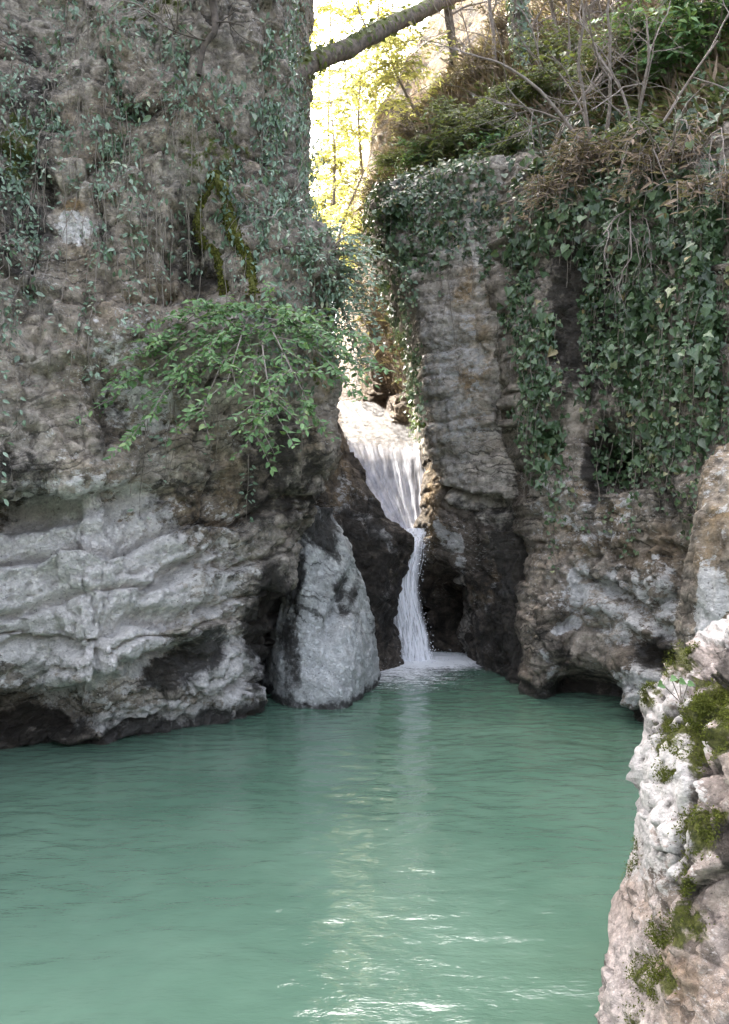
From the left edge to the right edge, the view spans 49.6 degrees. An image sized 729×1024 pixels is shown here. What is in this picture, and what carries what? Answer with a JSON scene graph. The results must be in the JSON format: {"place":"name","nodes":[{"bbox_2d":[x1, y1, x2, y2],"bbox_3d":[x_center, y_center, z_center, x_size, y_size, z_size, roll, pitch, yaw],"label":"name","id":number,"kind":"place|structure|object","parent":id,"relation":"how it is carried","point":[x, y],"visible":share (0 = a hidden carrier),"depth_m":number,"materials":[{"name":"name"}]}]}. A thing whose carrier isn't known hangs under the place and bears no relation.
{"place":"outdoors","nodes":[
{"label":"outdoors","id":0,"kind":"place"},
{"bbox_2d":[0,0,342,749],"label":"cliff","id":1,"kind":"structure","parent":0,"point":[118,620],"depth_m":9.13,"materials":[{"name":"stone"}]},
{"bbox_2d":[1,375,38,505],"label":"hanging vine","id":2,"kind":"object","parent":1,"relation":"hanging from","point":[6,502],"visible":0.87,"depth_m":7.92,"materials":[{"name":"green plant"}]},
{"bbox_2d":[0,26,57,422],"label":"ivy plant","id":3,"kind":"object","parent":1,"relation":"attached to","point":[18,189],"visible":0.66,"depth_m":8.73,"materials":[{"name":"green plant"}]},
{"bbox_2d":[2,69,55,235],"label":"hanging vine","id":4,"kind":"object","parent":1,"relation":"hanging from","point":[48,102],"visible":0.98,"depth_m":8.97,"materials":[{"name":"green plant"}]},
{"bbox_2d":[40,47,63,230],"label":"hanging vine","id":5,"kind":"object","parent":1,"relation":"hanging from","point":[58,117],"visible":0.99,"depth_m":9.06,"materials":[{"name":"green plant"}]},
{"bbox_2d":[40,101,83,371],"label":"hanging vine","id":6,"kind":"object","parent":1,"relation":"hanging from","point":[70,288],"visible":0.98,"depth_m":8.81,"materials":[{"name":"green plant"}]},
{"bbox_2d":[59,0,101,197],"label":"hanging vine","id":7,"kind":"object","parent":1,"relation":"hanging from","point":[60,158],"visible":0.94,"depth_m":9.27,"materials":[{"name":"green plant"}]},
{"bbox_2d":[80,194,107,393],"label":"hanging vine","id":8,"kind":"object","parent":1,"relation":"hanging from","point":[97,374],"visible":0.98,"depth_m":8.73,"materials":[{"name":"green plant"}]},
{"bbox_2d":[78,135,125,397],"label":"hanging vine","id":9,"kind":"object","parent":1,"relation":"hanging from","point":[88,327],"visible":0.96,"depth_m":8.97,"materials":[{"name":"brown plant"}]},
{"bbox_2d":[89,10,119,191],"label":"hanging vine","id":10,"kind":"object","parent":1,"relation":"hanging from","point":[106,68],"visible":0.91,"depth_m":9.34,"materials":[{"name":"green plant"}]},
{"bbox_2d":[103,124,140,360],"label":"hanging vine","id":11,"kind":"object","parent":1,"relation":"hanging from","point":[118,216],"visible":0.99,"depth_m":9.12,"materials":[{"name":"green plant"}]},
{"bbox_2d":[84,0,178,40],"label":"bare shrub","id":12,"kind":"object","parent":1,"relation":"on","point":[149,13],"visible":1,"depth_m":9.12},
{"bbox_2d":[115,190,147,354],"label":"hanging vine","id":13,"kind":"object","parent":1,"relation":"hanging from","point":[131,276],"visible":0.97,"depth_m":9.09,"materials":[{"name":"green plant"}]},
{"bbox_2d":[127,403,152,519],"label":"hanging vine","id":14,"kind":"object","parent":1,"relation":"hanging from","point":[129,510],"visible":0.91,"depth_m":8.79,"materials":[{"name":"green plant"}]},
{"bbox_2d":[134,169,158,347],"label":"hanging vine","id":15,"kind":"object","parent":1,"relation":"hanging from","point":[153,208],"visible":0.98,"depth_m":9.22,"materials":[{"name":"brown plant"}]},
{"bbox_2d":[143,200,164,343],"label":"hanging vine","id":16,"kind":"object","parent":1,"relation":"hanging from","point":[163,272],"visible":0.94,"depth_m":9.24,"materials":[{"name":"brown plant"}]},
{"bbox_2d":[1,0,314,398],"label":"ivy plant","id":17,"kind":"object","parent":1,"relation":"attached to","point":[104,151],"visible":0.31,"depth_m":9.32,"materials":[{"name":"green plant"}]},
{"bbox_2d":[150,0,179,168],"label":"hanging vine","id":18,"kind":"object","parent":1,"relation":"hanging from","point":[164,129],"visible":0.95,"depth_m":9.48,"materials":[{"name":"green plant"}]},
{"bbox_2d":[153,402,176,483],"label":"hanging vine","id":19,"kind":"object","parent":1,"relation":"hanging from","point":[161,440],"visible":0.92,"depth_m":8.91,"materials":[{"name":"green plant"}]},
{"bbox_2d":[159,209,173,334],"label":"hanging vine","id":20,"kind":"object","parent":1,"relation":"hanging from","point":[170,226],"visible":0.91,"depth_m":9.29,"materials":[{"name":"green plant"}]},
{"bbox_2d":[172,108,194,293],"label":"hanging vine","id":21,"kind":"object","parent":1,"relation":"hanging from","point":[189,232],"visible":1,"depth_m":9.41,"materials":[{"name":"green plant"}]},
{"bbox_2d":[178,126,203,286],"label":"hanging vine","id":22,"kind":"object","parent":1,"relation":"hanging from","point":[184,253],"visible":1,"depth_m":9.47,"materials":[{"name":"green plant"}]},
{"bbox_2d":[162,0,253,76],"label":"bare branch","id":23,"kind":"object","parent":1,"relation":"attached to","point":[209,38],"visible":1,"depth_m":9.45,"materials":[{"name":"brown plant"}]},
{"bbox_2d":[97,0,321,317],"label":"ivy plant","id":24,"kind":"object","parent":1,"relation":"attached to","point":[259,113],"visible":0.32,"depth_m":9.65,"materials":[{"name":"green plant"}]},
{"bbox_2d":[191,170,260,299],"bbox_3d":[-1.673,-3.334,9.522,0.912,1.635,0.260,0,0,13],"label":"mossy root","id":25,"kind":"object","parent":1,"relation":"attached to","point":[217,182],"visible":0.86,"depth_m":9.47,"materials":[{"name":"green plant"}]},
{"bbox_2d":[69,280,395,476],"bbox_3d":[-1.375,-1.422,8.687,3.471,2.116,2.192,0,0,0],"label":"leafy bush","id":26,"kind":"object","parent":1,"relation":"on","point":[283,317],"visible":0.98,"depth_m":8.59,"materials":[{"name":"green plant"}]},
{"bbox_2d":[235,455,257,521],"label":"hanging vine","id":27,"kind":"object","parent":1,"relation":"hanging from","point":[254,483],"visible":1,"depth_m":9.62,"materials":[{"name":"green plant"}]},
{"bbox_2d":[257,24,269,173],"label":"hanging vine","id":28,"kind":"object","parent":1,"relation":"hanging from","point":[263,83],"visible":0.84,"depth_m":10.00,"materials":[{"name":"green plant"}]},
{"bbox_2d":[227,146,348,248],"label":"bare shrub","id":29,"kind":"object","parent":1,"relation":"on","point":[256,197],"visible":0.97,"depth_m":9.46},
{"bbox_2d":[226,50,363,474],"bbox_3d":[-1.550,-7.122,16.619,1.913,13.305,15.058,0,0,-7],"label":"ivy plant","id":30,"kind":"object","parent":1,"relation":"attached to","point":[296,259],"visible":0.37,"depth_m":9.90,"materials":[{"name":"green plant"}]},
{"bbox_2d":[292,218,404,398],"bbox_3d":[-0.197,-2.657,10.468,0.991,2.224,2.148,0,0,22],"label":"leafy bush","id":31,"kind":"object","parent":1,"relation":"on","point":[350,252],"visible":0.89,"depth_m":10.27,"materials":[{"name":"green plant"}]},
{"bbox_2d":[291,0,465,97],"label":"fallen log","id":32,"kind":"object","parent":1,"relation":"on","point":[320,58],"visible":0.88,"depth_m":15.97,"materials":[{"name":"wood"}]},
{"bbox_2d":[0,651,643,1023],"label":"water","id":33,"kind":"structure","parent":0,"point":[456,850],"depth_m":5.84,"materials":[{"name":"liquid"}]},
{"bbox_2d":[261,505,381,709],"bbox_3d":[-0.714,1.751,11.838,2.137,3.708,2.973,0,0,0],"label":"pale boulder","id":34,"kind":"object","parent":33,"relation":"in","point":[323,654],"visible":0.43,"depth_m":10.94,"materials":[{"name":"stone"}]},
{"bbox_2d":[594,615,728,1023],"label":"mossy boulder","id":35,"kind":"object","parent":33,"relation":"in","point":[666,960],"visible":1,"depth_m":3.34,"materials":[{"name":"stone"}]},
{"bbox_2d":[657,675,694,702],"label":"sprig","id":36,"kind":"object","parent":35,"relation":"on","point":[681,681],"visible":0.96,"depth_m":3.73,"materials":[{"name":"green plant"}]},
{"bbox_2d":[674,443,728,661],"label":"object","id":37,"kind":"structure","parent":33,"relation":"in","point":[704,599],"depth_m":7.37,"materials":[{"name":"stone"}]},
{"bbox_2d":[309,0,429,332],"label":"sky","id":38,"kind":"structure","parent":0,"point":[325,17],"materials":[{"name":"white"}]},
{"bbox_2d":[347,443,483,688],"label":"waterfall","id":39,"kind":"structure","parent":0,"point":[416,654],"depth_m":14.20,"materials":[{"name":"grey"}]},
{"bbox_2d":[336,0,537,631],"bbox_3d":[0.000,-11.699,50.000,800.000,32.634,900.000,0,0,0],"label":"ground","id":40,"kind":"structure","parent":0,"point":[360,425],"depth_m":23.74,"materials":[{"name":"white"}]},
{"bbox_2d":[309,157,356,321],"bbox_3d":[-0.827,-10.158,29.985,6.893,5.991,3.798,0,0,0],"label":"young tree","id":41,"kind":"object","parent":40,"relation":"on","point":[336,207],"visible":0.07,"depth_m":30.05,"materials":[{"name":"yellow plant"}]},
{"bbox_2d":[309,152,358,224],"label":"young tree","id":42,"kind":"object","parent":40,"relation":"on","point":[321,203],"visible":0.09,"depth_m":33.76,"materials":[{"name":"yellow plant"}]},
{"bbox_2d":[310,117,362,244],"bbox_3d":[-0.946,-12.974,33.102,3.616,6.617,3.952,0,0,20],"label":"young tree","id":43,"kind":"object","parent":40,"relation":"on","point":[343,156],"visible":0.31,"depth_m":32.91,"materials":[{"name":"yellow plant"}]},
{"bbox_2d":[309,0,372,143],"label":"young tree","id":44,"kind":"object","parent":40,"relation":"on","point":[327,7],"visible":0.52,"depth_m":36.65,"materials":[{"name":"yellow plant"}]},
{"bbox_2d":[309,67,377,217],"bbox_3d":[-1.233,-11.823,25.088,3.476,4.745,2.769,0,0,0],"label":"young tree","id":45,"kind":"object","parent":40,"relation":"on","point":[326,157],"visible":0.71,"depth_m":24.99,"materials":[{"name":"yellow plant"}]},
{"bbox_2d":[328,205,359,284],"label":"sunlit bush","id":46,"kind":"object","parent":40,"relation":"on","point":[344,242],"visible":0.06,"depth_m":26.93,"materials":[{"name":"yellow plant"}]},
{"bbox_2d":[314,161,376,281],"bbox_3d":[-0.777,-8.642,24.008,2.725,4.278,1.662,0,0,15],"label":"young tree","id":47,"kind":"object","parent":40,"relation":"on","point":[346,214],"visible":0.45,"depth_m":23.88,"materials":[{"name":"yellow plant"}]},
{"bbox_2d":[313,49,403,176],"bbox_3d":[-0.069,-12.972,25.960,4.173,4.077,2.895,0,0,0],"label":"young tree","id":48,"kind":"object","parent":40,"relation":"on","point":[360,83],"visible":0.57,"depth_m":25.78,"materials":[{"name":"yellow plant"}]},
{"bbox_2d":[325,35,399,188],"bbox_3d":[1.321,-17.882,36.056,6.630,9.233,4.590,0,0,0],"label":"young tree","id":49,"kind":"object","parent":40,"relation":"on","point":[366,110],"visible":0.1,"depth_m":35.92,"materials":[{"name":"yellow plant"}]},
{"bbox_2d":[314,421,414,672],"bbox_3d":[-0.153,0.861,14.025,2.012,5.488,3.621,0,0,0],"label":"wet boulder","id":50,"kind":"object","parent":40,"relation":"on","point":[382,545],"visible":0.4,"depth_m":12.85,"materials":[{"name":"stone"}]},
{"bbox_2d":[314,0,419,113],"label":"young tree","id":51,"kind":"object","parent":40,"relation":"on","point":[354,12],"visible":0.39,"depth_m":38.30,"materials":[{"name":"yellow plant"}]},
{"bbox_2d":[358,381,391,413],"bbox_3d":[0.537,-2.870,20.703,1.429,1.341,1.983,0,0,0],"label":"rock","id":52,"kind":"object","parent":40,"relation":"on","point":[374,402],"visible":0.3,"depth_m":19.90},
{"bbox_2d":[333,19,420,102],"bbox_3d":[1.379,-14.920,26.756,4.948,4.112,2.452,0,0,0],"label":"young tree","id":53,"kind":"object","parent":40,"relation":"on","point":[412,44],"visible":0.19,"depth_m":26.67,"materials":[{"name":"yellow plant"}]},
{"bbox_2d":[327,0,429,120],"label":"young tree","id":54,"kind":"object","parent":40,"relation":"on","point":[374,10],"visible":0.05,"depth_m":39.87,"materials":[{"name":"yellow plant"}]},
{"bbox_2d":[379,395,411,439],"bbox_3d":[0.955,-2.004,18.427,1.252,1.408,2.631,0,0,0],"label":"rock","id":55,"kind":"object","parent":40,"relation":"on","point":[396,422],"visible":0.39,"depth_m":17.31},
{"bbox_2d":[413,447,510,670],"bbox_3d":[1.982,1.023,14.268,2.280,5.160,3.717,0,0,0],"label":"hollow boulder","id":56,"kind":"object","parent":40,"relation":"on","point":[456,542],"visible":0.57,"depth_m":13.47,"materials":[{"name":"stone"}]},
{"bbox_2d":[365,147,547,683],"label":"cliff","id":57,"kind":"structure","parent":0,"point":[462,443],"depth_m":13.30,"materials":[{"name":"grey stone"}]},
{"bbox_2d":[374,229,427,488],"bbox_3d":[0.708,-3.371,15.643,1.051,6.037,4.075,0,0,0],"label":"ivy plant","id":58,"kind":"object","parent":57,"relation":"attached to","point":[409,382],"visible":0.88,"depth_m":14.69,"materials":[{"name":"green plant"}]},
{"bbox_2d":[360,149,515,345],"bbox_3d":[1.048,-4.827,15.114,2.409,4.043,4.945,0,0,-34],"label":"ivy plant","id":59,"kind":"object","parent":57,"relation":"attached to","point":[399,199],"visible":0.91,"depth_m":13.86,"materials":[{"name":"green plant"}]},
{"bbox_2d":[398,123,488,172],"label":"grass tuft","id":60,"kind":"object","parent":57,"relation":"on","point":[447,140],"visible":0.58,"depth_m":15.76,"materials":[{"name":"green plant"}]},
{"bbox_2d":[478,123,544,157],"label":"grass tuft","id":61,"kind":"object","parent":57,"relation":"on","point":[505,150],"visible":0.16,"depth_m":14.19,"materials":[{"name":"green plant"}]},
{"bbox_2d":[350,0,728,394],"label":"hillside","id":62,"kind":"structure","parent":0,"point":[372,348],"depth_m":19.39,"materials":[{"name":"plant"}]},
{"bbox_2d":[345,174,386,209],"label":"shrub","id":63,"kind":"object","parent":62,"relation":"on","point":[366,189],"visible":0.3,"depth_m":18.79,"materials":[{"name":"green plant"}]},
{"bbox_2d":[368,147,405,174],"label":"grass tuft","id":64,"kind":"object","parent":62,"relation":"on","point":[383,159],"visible":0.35,"depth_m":18.23,"materials":[{"name":"green plant"}]},
{"bbox_2d":[342,18,474,138],"bbox_3d":[1.351,-10.066,18.855,4.148,2.707,2.533,0,0,-19],"label":"young tree","id":65,"kind":"object","parent":62,"relation":"on","point":[410,74],"visible":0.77,"depth_m":18.57,"materials":[{"name":"yellow plant"}]},
{"bbox_2d":[380,110,449,152],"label":"shrub","id":66,"kind":"object","parent":62,"relation":"on","point":[403,130],"visible":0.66,"depth_m":16.48,"materials":[{"name":"green plant"}]},
{"bbox_2d":[387,128,453,179],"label":"shrub","id":67,"kind":"object","parent":62,"relation":"on","point":[414,160],"visible":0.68,"depth_m":16.25,"materials":[{"name":"green plant"}]},
{"bbox_2d":[412,0,508,71],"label":"bare shrub","id":68,"kind":"object","parent":62,"relation":"on","point":[446,19],"visible":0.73,"depth_m":18.42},
{"bbox_2d":[361,95,561,219],"bbox_3d":[1.570,-8.565,18.999,3.216,8.137,11.530,0,0,-9],"label":"ivy plant","id":69,"kind":"object","parent":62,"relation":"on","point":[462,147],"visible":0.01,"depth_m":16.30,"materials":[{"name":"green plant"}]},
{"bbox_2d":[423,0,502,63],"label":"tree","id":70,"kind":"object","parent":62,"relation":"on","point":[490,8],"visible":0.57,"depth_m":18.42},
{"bbox_2d":[411,95,515,133],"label":"shrub","id":71,"kind":"object","parent":62,"relation":"on","point":[452,122],"visible":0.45,"depth_m":16.10,"materials":[{"name":"green plant"}]},
{"bbox_2d":[438,30,510,92],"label":"shrub","id":72,"kind":"object","parent":62,"relation":"on","point":[479,65],"visible":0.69,"depth_m":17.87,"materials":[{"name":"green plant"}]},
{"bbox_2d":[436,81,534,155],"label":"shrub","id":73,"kind":"object","parent":62,"relation":"on","point":[472,122],"visible":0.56,"depth_m":14.85,"materials":[{"name":"green plant"}]},
{"bbox_2d":[443,0,540,66],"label":"tree","id":74,"kind":"object","parent":62,"relation":"on","point":[452,52],"visible":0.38,"depth_m":20.25,"materials":[{"name":"brown plant"}]},
{"bbox_2d":[457,115,544,156],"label":"shrub","id":75,"kind":"object","parent":62,"relation":"on","point":[485,141],"visible":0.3,"depth_m":14.52,"materials":[{"name":"green plant"}]},
{"bbox_2d":[469,0,543,49],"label":"shrub","id":76,"kind":"object","parent":62,"relation":"on","point":[500,27],"visible":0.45,"depth_m":19.47,"materials":[{"name":"green plant"}]},
{"bbox_2d":[477,45,577,114],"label":"shrub","id":77,"kind":"object","parent":62,"relation":"on","point":[526,93],"visible":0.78,"depth_m":14.96,"materials":[{"name":"green plant"}]},
{"bbox_2d":[503,0,558,36],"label":"tree","id":78,"kind":"object","parent":62,"relation":"on","point":[551,4],"visible":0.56,"depth_m":17.19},
{"bbox_2d":[505,0,572,72],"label":"tree","id":79,"kind":"object","parent":62,"relation":"on","point":[520,15],"visible":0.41,"depth_m":17.38,"materials":[{"name":"green plant"}]},
{"bbox_2d":[350,0,728,389],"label":"dry grass","id":80,"kind":"structure","parent":62,"relation":"on","point":[508,62],"depth_m":16.97,"materials":[{"name":"brown plant"}]},
{"bbox_2d":[350,0,728,393],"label":"undergrowth","id":81,"kind":"object","parent":62,"relation":"on","point":[701,85],"visible":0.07,"depth_m":17.86,"materials":[{"name":"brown plant"}]},
{"bbox_2d":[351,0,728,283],"bbox_3d":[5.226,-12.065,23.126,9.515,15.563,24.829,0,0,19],"label":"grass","id":82,"kind":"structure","parent":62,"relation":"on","point":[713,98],"depth_m":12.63,"materials":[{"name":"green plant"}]},
{"bbox_2d":[475,0,624,94],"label":"bare shrub","id":83,"kind":"object","parent":62,"relation":"on","point":[537,27],"visible":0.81,"depth_m":15.10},
{"bbox_2d":[503,7,616,69],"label":"shrub","id":84,"kind":"object","parent":62,"relation":"on","point":[559,41],"visible":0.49,"depth_m":15.66,"materials":[{"name":"green plant"}]},
{"bbox_2d":[532,0,602,21],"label":"shrub","id":85,"kind":"object","parent":62,"relation":"on","point":[562,4],"visible":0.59,"depth_m":17.18,"materials":[{"name":"green plant"}]},
{"bbox_2d":[563,0,633,39],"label":"bare shrub","id":86,"kind":"object","parent":62,"relation":"on","point":[600,8],"visible":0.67,"depth_m":13.85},
{"bbox_2d":[545,6,673,98],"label":"shrub","id":87,"kind":"object","parent":62,"relation":"on","point":[589,62],"visible":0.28,"depth_m":12.98,"materials":[{"name":"green plant"}]},
{"bbox_2d":[569,5,715,96],"bbox_3d":[4.406,-7.400,12.537,1.997,1.282,1.856,0,0,0],"label":"shrub","id":88,"kind":"object","parent":62,"relation":"on","point":[617,64],"visible":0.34,"depth_m":12.68,"materials":[{"name":"green plant"}]},
{"bbox_2d":[590,105,702,174],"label":"shrub","id":89,"kind":"object","parent":62,"relation":"on","point":[652,125],"visible":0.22,"depth_m":10.80,"materials":[{"name":"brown plant"}]},
{"bbox_2d":[587,0,728,93],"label":"shrub","id":90,"kind":"object","parent":62,"relation":"on","point":[664,67],"visible":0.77,"depth_m":11.82,"materials":[{"name":"green plant"}]},
{"bbox_2d":[633,0,728,56],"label":"shrub","id":91,"kind":"object","parent":62,"relation":"on","point":[718,21],"visible":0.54,"depth_m":11.74,"materials":[{"name":"green plant"}]},
{"bbox_2d":[485,122,728,722],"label":"cliff","id":92,"kind":"structure","parent":0,"point":[602,623],"depth_m":10.88,"materials":[{"name":"stone"}]},
{"bbox_2d":[397,0,649,164],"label":"bare shrub","id":93,"kind":"object","parent":92,"relation":"on","point":[556,109],"visible":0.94,"depth_m":11.77,"materials":[{"name":"plant"}]},
{"bbox_2d":[496,220,597,593],"bbox_3d":[2.618,-2.081,12.528,1.018,6.419,3.985,0,0,0],"label":"ivy plant","id":94,"kind":"object","parent":92,"relation":"on","point":[549,438],"visible":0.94,"depth_m":11.69,"materials":[{"name":"green plant"}]},
{"bbox_2d":[499,169,594,232],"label":"fern","id":95,"kind":"object","parent":92,"relation":"on","point":[545,191],"visible":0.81,"depth_m":11.66,"materials":[{"name":"brown plant"}]},
{"bbox_2d":[534,127,621,192],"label":"fern","id":96,"kind":"object","parent":92,"relation":"on","point":[577,166],"visible":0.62,"depth_m":11.61,"materials":[{"name":"brown plant"}]},
{"bbox_2d":[463,0,703,164],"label":"bare shrub","id":97,"kind":"object","parent":92,"relation":"on","point":[559,133],"visible":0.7,"depth_m":11.98,"materials":[{"name":"plant"}]},
{"bbox_2d":[543,129,631,186],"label":"fern","id":98,"kind":"object","parent":92,"relation":"on","point":[608,141],"visible":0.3,"depth_m":11.60,"materials":[{"name":"brown plant"}]},
{"bbox_2d":[489,138,728,348],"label":"ivy plant","id":99,"kind":"object","parent":92,"relation":"on","point":[601,210],"visible":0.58,"depth_m":11.31,"materials":[{"name":"green plant"}]},
{"bbox_2d":[510,55,728,221],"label":"ivy plant","id":100,"kind":"object","parent":92,"relation":"on","point":[617,115],"visible":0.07,"depth_m":11.32,"materials":[{"name":"green plant"}]},
{"bbox_2d":[586,208,670,312],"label":"dead creeper","id":101,"kind":"object","parent":92,"relation":"hanging from","point":[630,223],"visible":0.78,"depth_m":10.34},
{"bbox_2d":[539,0,728,160],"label":"bare shrub","id":102,"kind":"object","parent":92,"relation":"on","point":[643,89],"visible":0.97,"depth_m":10.54,"materials":[{"name":"wood"}]},
{"bbox_2d":[561,199,728,557],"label":"ivy plant","id":103,"kind":"object","parent":92,"relation":"attached to","point":[630,338],"visible":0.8,"depth_m":10.22,"materials":[{"name":"green plant"}]},
{"bbox_2d":[601,108,728,208],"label":"fern","id":104,"kind":"object","parent":92,"relation":"on","point":[646,155],"visible":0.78,"depth_m":10.30,"materials":[{"name":"brown plant"}]},
{"bbox_2d":[617,78,728,232],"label":"bare shrub","id":105,"kind":"object","parent":92,"relation":"on","point":[673,140],"visible":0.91,"depth_m":9.43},
{"bbox_2d":[639,130,728,508],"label":"ivy plant","id":106,"kind":"object","parent":92,"relation":"attached to","point":[695,229],"visible":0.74,"depth_m":9.35,"materials":[{"name":"green plant"}]},
{"bbox_2d":[653,159,728,225],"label":"fern","id":107,"kind":"object","parent":92,"relation":"on","point":[700,182],"visible":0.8,"depth_m":9.40,"materials":[{"name":"brown plant"}]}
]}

